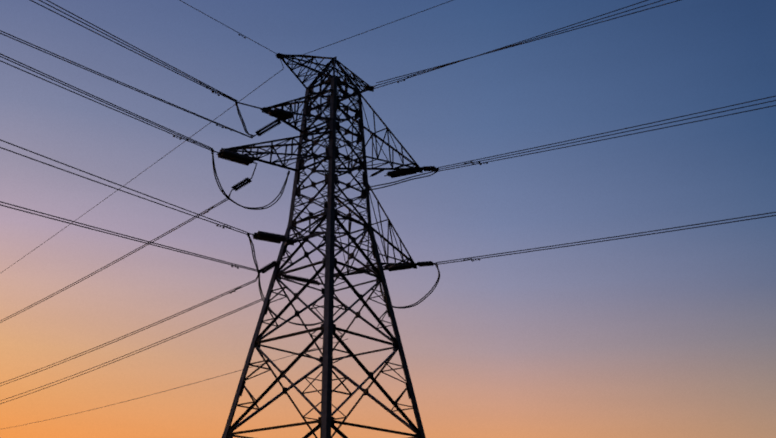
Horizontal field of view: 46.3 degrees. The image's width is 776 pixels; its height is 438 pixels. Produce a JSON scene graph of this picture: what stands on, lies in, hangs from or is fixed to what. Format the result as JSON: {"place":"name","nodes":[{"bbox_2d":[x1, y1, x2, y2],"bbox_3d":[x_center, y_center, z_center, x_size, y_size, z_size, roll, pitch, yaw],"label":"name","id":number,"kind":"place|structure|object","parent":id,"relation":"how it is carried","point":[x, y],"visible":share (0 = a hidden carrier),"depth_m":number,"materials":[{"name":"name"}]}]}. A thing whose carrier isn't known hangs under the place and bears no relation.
{"place":"outdoors","nodes":[
{"label":"outdoors","id":0,"kind":"place"},
{"bbox_2d":[0,0,775,437],"label":"sky","id":1,"kind":"structure","parent":0,"point":[672,334],"materials":[{"name":"blue"}]},
{"label":"ground","id":2,"kind":"structure","parent":0,"visible":0},
{"bbox_2d":[220,53,425,437],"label":"lattice tower","id":3,"kind":"structure","parent":2,"relation":"on","point":[328,328],"depth_m":56.94,"materials":[{"name":"metal"}]},
{"bbox_2d":[218,103,433,285],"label":"insulator strings","id":4,"kind":"object","parent":3,"relation":"attached to","point":[231,156],"visible":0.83,"depth_m":57.02,"materials":[{"name":"ceramic"}]},
{"bbox_2d":[173,34,487,322],"bbox_3d":[-4.547,-1.792,58.977,20.249,17.271,9.221,9,-23,-21],"label":"line hardware","id":5,"kind":"object","parent":3,"relation":"attached to","point":[288,173],"visible":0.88,"depth_m":56.71,"materials":[{"name":"metal"}]},
{"bbox_2d":[0,0,775,428],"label":"conductors","id":6,"kind":"object","parent":3,"relation":"attached to","point":[442,168],"visible":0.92,"depth_m":54.94,"materials":[{"name":"metal"}]}
]}

